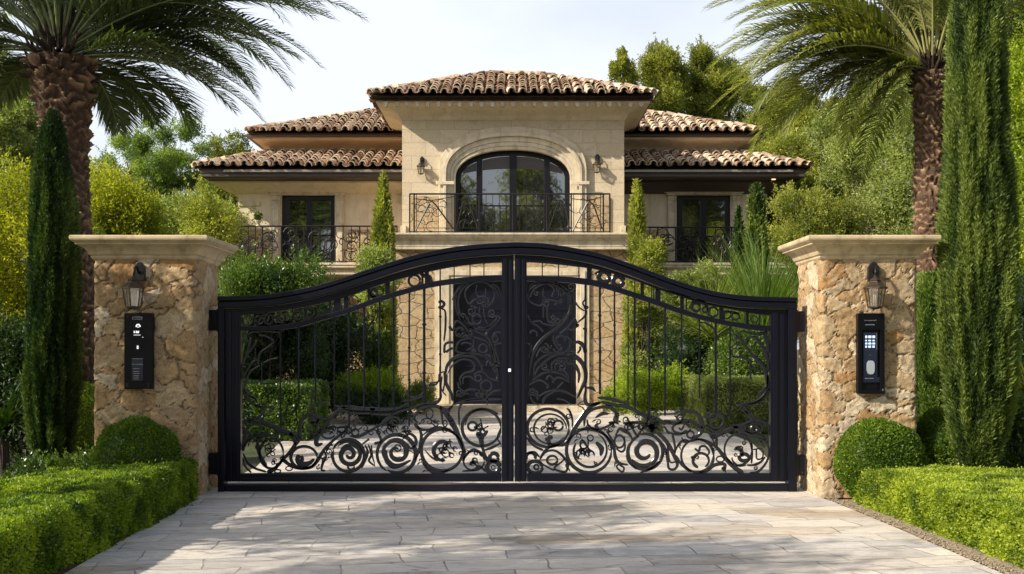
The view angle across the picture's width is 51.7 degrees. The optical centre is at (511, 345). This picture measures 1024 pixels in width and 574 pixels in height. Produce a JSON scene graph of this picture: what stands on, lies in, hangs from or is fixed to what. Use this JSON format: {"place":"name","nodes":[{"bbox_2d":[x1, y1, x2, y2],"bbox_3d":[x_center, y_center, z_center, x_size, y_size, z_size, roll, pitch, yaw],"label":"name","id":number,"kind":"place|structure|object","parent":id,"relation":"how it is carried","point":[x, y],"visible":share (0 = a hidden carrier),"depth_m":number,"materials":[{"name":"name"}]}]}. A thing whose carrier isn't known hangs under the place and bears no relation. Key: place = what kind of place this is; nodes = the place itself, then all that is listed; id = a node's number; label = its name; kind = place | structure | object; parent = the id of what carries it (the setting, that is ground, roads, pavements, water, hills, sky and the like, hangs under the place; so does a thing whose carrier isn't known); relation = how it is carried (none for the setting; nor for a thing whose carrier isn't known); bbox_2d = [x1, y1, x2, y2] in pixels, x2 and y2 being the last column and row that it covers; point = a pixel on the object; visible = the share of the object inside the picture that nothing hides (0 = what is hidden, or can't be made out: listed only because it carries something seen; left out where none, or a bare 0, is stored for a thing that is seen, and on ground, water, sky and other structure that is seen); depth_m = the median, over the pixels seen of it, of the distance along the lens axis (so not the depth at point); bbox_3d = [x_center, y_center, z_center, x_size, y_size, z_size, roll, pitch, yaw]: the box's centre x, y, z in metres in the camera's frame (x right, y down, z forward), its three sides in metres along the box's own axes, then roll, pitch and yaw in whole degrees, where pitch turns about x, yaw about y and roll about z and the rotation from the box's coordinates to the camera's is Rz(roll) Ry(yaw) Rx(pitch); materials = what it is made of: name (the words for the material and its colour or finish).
{"place":"outdoors","nodes":[
{"label":"outdoors","id":0,"kind":"place"},
{"bbox_2d":[10,349,1009,573],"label":"ground","id":1,"kind":"structure","parent":0,"point":[250,453],"depth_m":13.98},
{"bbox_2d":[0,382,25,478],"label":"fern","id":2,"kind":"object","parent":1,"relation":"on","point":[8,426],"visible":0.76,"depth_m":10.75,"materials":[{"name":"green plant"}]},
{"bbox_2d":[0,32,38,321],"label":"pine tree","id":3,"kind":"object","parent":1,"relation":"on","point":[15,133],"visible":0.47,"depth_m":23.58,"materials":[{"name":"green plant"}]},
{"bbox_2d":[0,300,89,469],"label":"shrub","id":4,"kind":"object","parent":1,"relation":"on","point":[12,349],"visible":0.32,"depth_m":11.29,"materials":[{"name":"green plant"}]},
{"bbox_2d":[2,441,93,478],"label":"shrub","id":5,"kind":"object","parent":1,"relation":"on","point":[42,462],"visible":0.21,"depth_m":9.79,"materials":[{"name":"green plant"}]},
{"bbox_2d":[18,107,85,460],"bbox_3d":[-4.425,-0.468,10.212,0.618,3.680,0.628,0,0,0],"label":"italian cypress","id":6,"kind":"object","parent":1,"relation":"on","point":[52,382],"visible":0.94,"depth_m":10.04,"materials":[{"name":"green plant"}]},
{"bbox_2d":[0,146,114,436],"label":"yellow leaved tree","id":7,"kind":"object","parent":1,"relation":"on","point":[15,190],"visible":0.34,"depth_m":14.59,"materials":[{"name":"green plant"}]},
{"bbox_2d":[1,209,113,328],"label":"yellow leaved tree","id":8,"kind":"object","parent":1,"relation":"on","point":[94,229],"depth_m":14.39,"materials":[{"name":"green plant"}]},
{"bbox_2d":[71,381,94,457],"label":"shrub","id":9,"kind":"object","parent":1,"relation":"on","point":[86,431],"visible":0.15,"depth_m":11.39,"materials":[{"name":"green plant"}]},
{"bbox_2d":[51,525,144,573],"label":"soil bed","id":10,"kind":"object","parent":1,"relation":"on","point":[63,570],"visible":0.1,"depth_m":6.55,"materials":[{"name":"brown soil"}]},
{"bbox_2d":[0,452,199,573],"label":"hedge","id":11,"kind":"object","parent":10,"relation":"on","point":[56,518],"visible":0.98,"depth_m":7.17,"materials":[{"name":"green plant"}]},
{"bbox_2d":[89,415,182,464],"bbox_3d":[-3.241,0.992,9.153,0.782,0.802,0.742,0,0,0],"label":"boxwood ball","id":12,"kind":"object","parent":10,"relation":"on","point":[136,437],"visible":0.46,"depth_m":8.94,"materials":[{"name":"green plant"}]},
{"bbox_2d":[25,161,178,234],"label":"yellow leaved tree","id":13,"kind":"object","parent":1,"relation":"on","point":[127,206],"visible":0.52,"depth_m":17.64,"materials":[{"name":"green plant"}]},
{"bbox_2d":[88,152,134,202],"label":"broadleaf tree","id":14,"kind":"object","parent":1,"relation":"on","point":[97,165],"visible":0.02,"depth_m":26.99,"materials":[{"name":"green plant"}]},
{"bbox_2d":[69,235,238,496],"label":"gate pillar","id":15,"kind":"structure","parent":1,"relation":"on","point":[179,301],"depth_m":9.54,"materials":[{"name":"stone"}]},
{"bbox_2d":[120,262,145,309],"bbox_3d":[-3.373,-0.540,9.424,0.187,0.432,0.233,0,0,0],"label":"wall lantern","id":16,"kind":"object","parent":15,"relation":"attached to","point":[139,271],"depth_m":9.41,"materials":[{"name":"metal"}]},
{"bbox_2d":[124,313,153,388],"bbox_3d":[-3.353,0.047,9.508,0.256,0.681,0.065,0,0,0],"label":"intercom panel","id":17,"kind":"object","parent":15,"relation":"attached to","point":[138,350],"visible":1,"depth_m":9.48,"materials":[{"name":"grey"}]},
{"bbox_2d":[96,109,215,202],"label":"broadleaf tree","id":18,"kind":"object","parent":1,"relation":"on","point":[161,172],"visible":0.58,"depth_m":31.55,"materials":[{"name":"green plant"}]},
{"bbox_2d":[0,0,369,388],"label":"palm tree","id":19,"kind":"object","parent":1,"relation":"on","point":[69,83],"visible":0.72,"depth_m":11.95,"materials":[{"name":"green plant"}]},
{"bbox_2d":[142,175,260,257],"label":"feathery tree","id":20,"kind":"object","parent":1,"relation":"on","point":[167,204],"visible":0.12,"depth_m":24.45,"materials":[{"name":"green plant"}]},
{"bbox_2d":[164,183,249,275],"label":"broadleaf tree","id":21,"kind":"object","parent":1,"relation":"on","point":[210,217],"visible":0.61,"depth_m":21.53,"materials":[{"name":"green plant"}]},
{"bbox_2d":[182,173,237,286],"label":"broadleaf tree","id":22,"kind":"object","parent":1,"relation":"on","point":[220,191],"visible":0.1,"depth_m":27.51,"materials":[{"name":"green plant"}]},
{"bbox_2d":[201,127,254,158],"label":"broadleaf tree","id":23,"kind":"object","parent":1,"relation":"on","point":[214,143],"visible":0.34,"depth_m":39.91,"materials":[{"name":"green plant"}]},
{"bbox_2d":[217,254,262,359],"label":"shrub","id":24,"kind":"object","parent":1,"relation":"on","point":[248,318],"visible":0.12,"depth_m":17.02,"materials":[{"name":"green plant"}]},
{"bbox_2d":[217,286,313,379],"bbox_3d":[-5.240,0.068,19.081,3.447,3.156,2.416,0,0,0],"label":"shrub","id":25,"kind":"object","parent":1,"relation":"on","point":[278,348],"visible":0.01,"depth_m":18.68,"materials":[{"name":"green plant"}]},
{"bbox_2d":[217,378,330,441],"bbox_3d":[-3.784,0.946,16.111,1.833,0.930,2.014,0,0,0],"label":"box hedge","id":26,"kind":"object","parent":1,"relation":"on","point":[267,393],"visible":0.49,"depth_m":15.24,"materials":[{"name":"green plant"}]},
{"bbox_2d":[217,241,336,378],"bbox_3d":[-3.986,-0.201,17.601,2.275,3.151,1.688,0,0,0],"label":"shrub","id":27,"kind":"object","parent":1,"relation":"on","point":[277,277],"visible":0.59,"depth_m":17.29,"materials":[{"name":"green plant"}]},
{"bbox_2d":[217,303,338,389],"bbox_3d":[-4.268,0.114,18.271,2.615,2.538,2.040,0,0,0],"label":"shrub","id":28,"kind":"object","parent":1,"relation":"on","point":[307,347],"visible":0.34,"depth_m":17.84,"materials":[{"name":"green plant"}]},
{"bbox_2d":[283,252,335,308],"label":"shrub","id":29,"kind":"object","parent":1,"relation":"on","point":[284,256],"depth_m":22.46,"materials":[{"name":"green plant"}]},
{"bbox_2d":[284,298,387,417],"bbox_3d":[-3.705,0.158,19.978,2.738,2.611,2.154,0,0,0],"label":"shrub","id":30,"kind":"object","parent":1,"relation":"on","point":[341,340],"visible":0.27,"depth_m":19.58,"materials":[{"name":"green plant"}]},
{"bbox_2d":[330,379,417,424],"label":"shrub","id":31,"kind":"object","parent":1,"relation":"on","point":[356,399],"visible":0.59,"depth_m":18.42,"materials":[{"name":"green plant"}]},
{"bbox_2d":[191,70,813,411],"bbox_3d":[-0.205,-2.544,26.736,14.257,7.833,9.673,0,0,0],"label":"villa","id":32,"kind":"object","parent":1,"relation":"on","point":[508,155],"visible":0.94,"depth_m":23.15,"materials":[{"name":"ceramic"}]},
{"bbox_2d":[254,210,262,225],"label":"potted plant","id":33,"kind":"object","parent":32,"relation":"on","point":[258,214],"visible":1,"depth_m":24.07,"materials":[{"name":"green plant"}]},
{"bbox_2d":[282,196,334,262],"bbox_3d":[-4.821,-2.745,25.120,1.257,1.633,0.100,0,0,0],"label":"window","id":34,"kind":"structure","parent":32,"relation":"in","point":[296,210],"depth_m":25.13,"materials":[{"name":"black glass"}]},
{"bbox_2d":[417,157,424,174],"bbox_3d":[-1.972,-3.909,22.889,0.178,0.410,0.222,0,0,0],"label":"wall lantern","id":35,"kind":"object","parent":32,"relation":"attached to","point":[420,164],"depth_m":22.86,"materials":[{"name":"metal"}]},
{"bbox_2d":[456,151,569,232],"bbox_3d":[0.017,-3.332,23.209,2.506,1.888,0.122,0,0,0],"label":"arched window","id":36,"kind":"structure","parent":32,"relation":"in","point":[499,171],"depth_m":23.21,"materials":[{"name":"black glass"}]},
{"bbox_2d":[453,279,575,403],"bbox_3d":[0.059,-0.096,22.550,2.650,2.677,0.100,0,0,0],"label":"front door","id":37,"kind":"structure","parent":32,"relation":"in","point":[559,310],"depth_m":22.53,"materials":[{"name":"metal"}]},
{"bbox_2d":[592,154,600,172],"bbox_3d":[1.838,-3.950,22.884,0.187,0.432,0.233,0,0,0],"label":"wall lantern","id":38,"kind":"object","parent":32,"relation":"attached to","point":[597,160],"depth_m":22.86,"materials":[{"name":"metal"}]},
{"bbox_2d":[677,196,729,262],"bbox_3d":[4.530,-2.745,25.120,1.276,1.633,0.100,0,0,0],"label":"window","id":39,"kind":"structure","parent":32,"relation":"in","point":[692,211],"depth_m":25.13,"materials":[{"name":"black glass"}]},
{"bbox_2d":[598,384,627,422],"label":"shrub","id":40,"kind":"object","parent":1,"relation":"on","point":[610,393],"visible":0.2,"depth_m":18.80,"materials":[{"name":"green plant"}]},
{"bbox_2d":[607,45,640,85],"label":"pine tree","id":41,"kind":"object","parent":1,"relation":"on","point":[623,66],"visible":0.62,"depth_m":32.75,"materials":[{"name":"green plant"}]},
{"bbox_2d":[641,412,665,433],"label":"shrub","id":42,"kind":"object","parent":1,"relation":"on","point":[655,415],"visible":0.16,"depth_m":16.52,"materials":[{"name":"green plant"}]},
{"bbox_2d":[631,32,693,113],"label":"pine tree","id":43,"kind":"object","parent":1,"relation":"on","point":[665,72],"visible":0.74,"depth_m":33.44,"materials":[{"name":"green plant"}]},
{"bbox_2d":[643,310,729,415],"bbox_3d":[3.641,0.136,19.903,2.457,2.703,2.317,0,0,0],"label":"shrub","id":44,"kind":"object","parent":1,"relation":"on","point":[690,351],"visible":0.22,"depth_m":19.39,"materials":[{"name":"green plant"}]},
{"bbox_2d":[646,256,741,339],"bbox_3d":[3.445,-0.156,19.751,1.910,3.062,1.142,0,0,0],"label":"shrub","id":45,"kind":"object","parent":1,"relation":"on","point":[679,275],"visible":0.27,"depth_m":19.68,"materials":[{"name":"green plant"}]},
{"bbox_2d":[644,249,768,374],"bbox_3d":[3.671,-0.247,19.395,3.349,3.238,3.283,0,0,0],"label":"grass tree","id":46,"kind":"object","parent":1,"relation":"on","point":[696,322],"visible":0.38,"depth_m":19.10,"materials":[{"name":"green plant"}]},
{"bbox_2d":[682,33,756,121],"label":"pine tree","id":47,"kind":"object","parent":1,"relation":"on","point":[706,91],"visible":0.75,"depth_m":34.49,"materials":[{"name":"green plant"}]},
{"bbox_2d":[694,292,768,376],"bbox_3d":[4.290,0.197,18.798,2.475,2.351,2.808,0,0,0],"label":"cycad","id":48,"kind":"object","parent":1,"relation":"on","point":[739,335],"visible":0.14,"depth_m":18.47,"materials":[{"name":"green plant"}]},
{"bbox_2d":[701,323,768,375],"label":"shrub","id":49,"kind":"object","parent":1,"relation":"on","point":[723,360],"visible":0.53,"depth_m":18.23,"materials":[{"name":"green plant"}]},
{"bbox_2d":[729,204,745,313],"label":"italian cypress","id":50,"kind":"object","parent":1,"relation":"on","point":[738,225],"visible":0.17,"depth_m":20.44,"materials":[{"name":"green plant"}]},
{"bbox_2d":[650,220,825,372],"bbox_3d":[4.514,-0.489,19.124,4.919,3.723,4.686,0,0,0],"label":"grass tree","id":51,"kind":"object","parent":1,"relation":"on","point":[758,281],"visible":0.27,"depth_m":18.70,"materials":[{"name":"green plant"}]},
{"bbox_2d":[682,373,798,433],"bbox_3d":[4.104,0.927,17.604,2.375,0.961,2.207,0,0,0],"label":"box hedge","id":52,"kind":"object","parent":1,"relation":"on","point":[744,388],"visible":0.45,"depth_m":16.64,"materials":[{"name":"green plant"}]},
{"bbox_2d":[743,182,770,365],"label":"italian cypress","id":53,"kind":"object","parent":1,"relation":"on","point":[756,211],"visible":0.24,"depth_m":19.89,"materials":[{"name":"green plant"}]},
{"bbox_2d":[735,76,822,291],"bbox_3d":[7.510,-3.210,29.966,2.361,9.187,2.026,0,0,0],"label":"pine tree","id":54,"kind":"object","parent":1,"relation":"on","point":[751,95],"visible":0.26,"depth_m":29.79,"materials":[{"name":"green plant"}]},
{"bbox_2d":[768,208,797,339],"bbox_3d":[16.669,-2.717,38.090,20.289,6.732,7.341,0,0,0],"label":"shrub","id":55,"kind":"object","parent":1,"relation":"on","point":[789,277],"depth_m":36.20,"materials":[{"name":"green plant"}]},
{"bbox_2d":[752,123,824,296],"bbox_3d":[7.511,-2.335,28.004,2.434,7.435,2.992,0,0,-35],"label":"pine tree","id":56,"kind":"object","parent":1,"relation":"on","point":[794,145],"visible":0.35,"depth_m":27.31,"materials":[{"name":"green plant"}]},
{"bbox_2d":[767,153,821,277],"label":"broadleaf tree","id":57,"kind":"object","parent":1,"relation":"on","point":[810,174],"visible":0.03,"depth_m":26.50,"materials":[{"name":"green plant"}]},
{"bbox_2d":[766,178,885,297],"bbox_3d":[6.226,-1.050,21.498,2.438,4.847,1.911,0,0,0],"label":"broadleaf tree","id":58,"kind":"object","parent":1,"relation":"on","point":[814,212],"visible":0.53,"depth_m":21.17,"materials":[{"name":"green plant"}]},
{"bbox_2d":[795,72,910,234],"bbox_3d":[8.647,-2.636,25.067,3.744,8.038,3.118,0,0,0],"label":"feathery tree","id":59,"kind":"object","parent":1,"relation":"on","point":[826,174],"visible":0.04,"depth_m":24.74,"materials":[{"name":"green plant"}]},
{"bbox_2d":[778,235,940,497],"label":"gate pillar","id":60,"kind":"structure","parent":1,"relation":"on","point":[834,406],"depth_m":9.54,"materials":[{"name":"stone"}]},
{"bbox_2d":[856,313,884,393],"bbox_3d":[3.219,0.069,9.504,0.240,0.722,0.073,0,0,0],"label":"keypad panel","id":61,"kind":"object","parent":60,"relation":"attached to","point":[870,353],"visible":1,"depth_m":9.48,"materials":[{"name":"black glass"}]},
{"bbox_2d":[863,262,887,309],"bbox_3d":[3.233,-0.540,9.424,0.187,0.432,0.233,0,0,0],"label":"wall lantern","id":62,"kind":"object","parent":60,"relation":"attached to","point":[873,274],"depth_m":9.41,"materials":[{"name":"metal"}]},
{"bbox_2d":[702,0,1023,279],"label":"palm tree","id":63,"kind":"object","parent":1,"relation":"on","point":[866,39],"visible":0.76,"depth_m":14.86,"materials":[{"name":"green plant"}]},
{"bbox_2d":[820,78,912,234],"bbox_3d":[8.113,-2.280,23.104,2.455,7.340,2.659,0,0,39],"label":"feathery tree","id":64,"kind":"object","parent":1,"relation":"on","point":[844,154],"visible":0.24,"depth_m":22.75,"materials":[{"name":"green plant"}]},
{"bbox_2d":[847,74,914,234],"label":"feathery tree","id":65,"kind":"object","parent":1,"relation":"on","point":[890,189],"visible":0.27,"depth_m":21.72,"materials":[{"name":"green plant"}]},
{"bbox_2d":[831,499,1023,573],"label":"gravel verge","id":66,"kind":"structure","parent":1,"relation":"on","point":[968,549],"depth_m":7.31,"materials":[{"name":"soil"}]},
{"bbox_2d":[832,416,929,498],"bbox_3d":[3.229,1.004,9.279,0.823,0.766,0.588,0,0,0],"label":"boxwood ball","id":67,"kind":"object","parent":66,"relation":"on","point":[874,442],"visible":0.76,"depth_m":9.12,"materials":[{"name":"green plant"}]},
{"bbox_2d":[915,269,943,420],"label":"thuja","id":68,"kind":"object","parent":1,"relation":"on","point":[928,393],"visible":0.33,"depth_m":11.44,"materials":[{"name":"green plant"}]},
{"bbox_2d":[916,407,954,465],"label":"shrub","id":69,"kind":"object","parent":1,"relation":"on","point":[931,432],"visible":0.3,"depth_m":9.71,"materials":[{"name":"green plant"}]},
{"bbox_2d":[851,461,1023,568],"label":"hedge","id":70,"kind":"object","parent":1,"relation":"on","point":[980,508],"visible":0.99,"depth_m":7.72,"materials":[{"name":"green plant"}]},
{"bbox_2d":[931,0,1023,467],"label":"italian cypress","id":71,"kind":"object","parent":1,"relation":"on","point":[978,303],"visible":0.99,"depth_m":9.34,"materials":[{"name":"green plant"}]},
{"bbox_2d":[999,388,1023,468],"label":"shrub","id":72,"kind":"object","parent":1,"relation":"on","point":[1013,455],"visible":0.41,"depth_m":10.42,"materials":[{"name":"green plant"}]},
{"bbox_2d":[1004,258,1023,400],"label":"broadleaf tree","id":73,"kind":"object","parent":1,"relation":"on","point":[1021,310],"visible":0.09,"depth_m":12.76,"materials":[{"name":"green plant"}]},
{"bbox_2d":[1007,9,1023,288],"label":"broadleaf tree","id":74,"kind":"object","parent":1,"relation":"on","point":[1016,79],"visible":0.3,"depth_m":13.78,"materials":[{"name":"green plant"}]},
{"bbox_2d":[1017,361,1023,467],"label":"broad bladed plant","id":75,"kind":"object","parent":1,"relation":"on","point":[1020,386],"visible":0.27,"depth_m":9.83,"materials":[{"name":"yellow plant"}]},
{"bbox_2d":[0,0,1020,348],"label":"sky","id":76,"kind":"structure","parent":0,"point":[403,41],"materials":[{"name":"white"}]},
{"bbox_2d":[64,410,1002,573],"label":"driveway","id":77,"kind":"structure","parent":0,"point":[799,531],"depth_m":7.90,"materials":[{"name":"stone"}]},
{"bbox_2d":[330,364,405,405],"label":"shrub","id":78,"kind":"object","parent":77,"relation":"on","point":[386,378],"visible":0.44,"depth_m":18.84,"materials":[{"name":"green plant"}]},
{"bbox_2d":[354,326,398,374],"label":"shrub","id":79,"kind":"object","parent":77,"relation":"on","point":[372,357],"visible":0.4,"depth_m":20.59,"materials":[{"name":"green plant"}]},
{"bbox_2d":[351,241,405,369],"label":"shrub","id":80,"kind":"object","parent":77,"relation":"on","point":[371,257],"visible":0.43,"depth_m":20.51,"materials":[{"name":"green plant"}]},
{"bbox_2d":[366,170,399,378],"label":"italian cypress","id":81,"kind":"object","parent":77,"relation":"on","point":[382,229],"visible":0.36,"depth_m":20.88,"materials":[{"name":"green plant"}]},
{"bbox_2d":[402,373,437,413],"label":"shrub","id":82,"kind":"object","parent":77,"relation":"on","point":[417,388],"visible":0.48,"depth_m":21.22,"materials":[{"name":"green plant"}]},
{"bbox_2d":[209,242,804,491],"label":"driveway gate","id":83,"kind":"structure","parent":77,"relation":"on","point":[784,458],"depth_m":9.97,"materials":[{"name":"black metal"}]},
{"bbox_2d":[619,177,652,371],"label":"italian cypress","id":84,"kind":"object","parent":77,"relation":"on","point":[637,222],"visible":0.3,"depth_m":20.91,"materials":[{"name":"green plant"}]},
{"bbox_2d":[611,286,669,377],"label":"shrub","id":85,"kind":"object","parent":77,"relation":"on","point":[657,319],"visible":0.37,"depth_m":20.66,"materials":[{"name":"green plant"}]},
{"bbox_2d":[621,233,670,364],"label":"shrub","id":86,"kind":"object","parent":77,"relation":"on","point":[646,252],"visible":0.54,"depth_m":20.40,"materials":[{"name":"green plant"}]},
{"bbox_2d":[607,359,692,418],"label":"shrub","id":87,"kind":"object","parent":77,"relation":"on","point":[673,389],"visible":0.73,"depth_m":18.33,"materials":[{"name":"green plant"}]},
{"bbox_2d":[806,82,854,133],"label":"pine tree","id":88,"kind":"object","parent":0,"point":[819,103],"visible":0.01,"depth_m":29.70,"materials":[{"name":"green plant"}]},
{"bbox_2d":[864,68,911,81],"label":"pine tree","id":89,"kind":"object","parent":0,"point":[890,77],"depth_m":32.12,"materials":[{"name":"green plant"}]},
{"bbox_2d":[1002,0,1023,267],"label":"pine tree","id":90,"kind":"object","parent":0,"point":[1014,19],"visible":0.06,"depth_m":21.50,"materials":[{"name":"green plant"}]}
]}

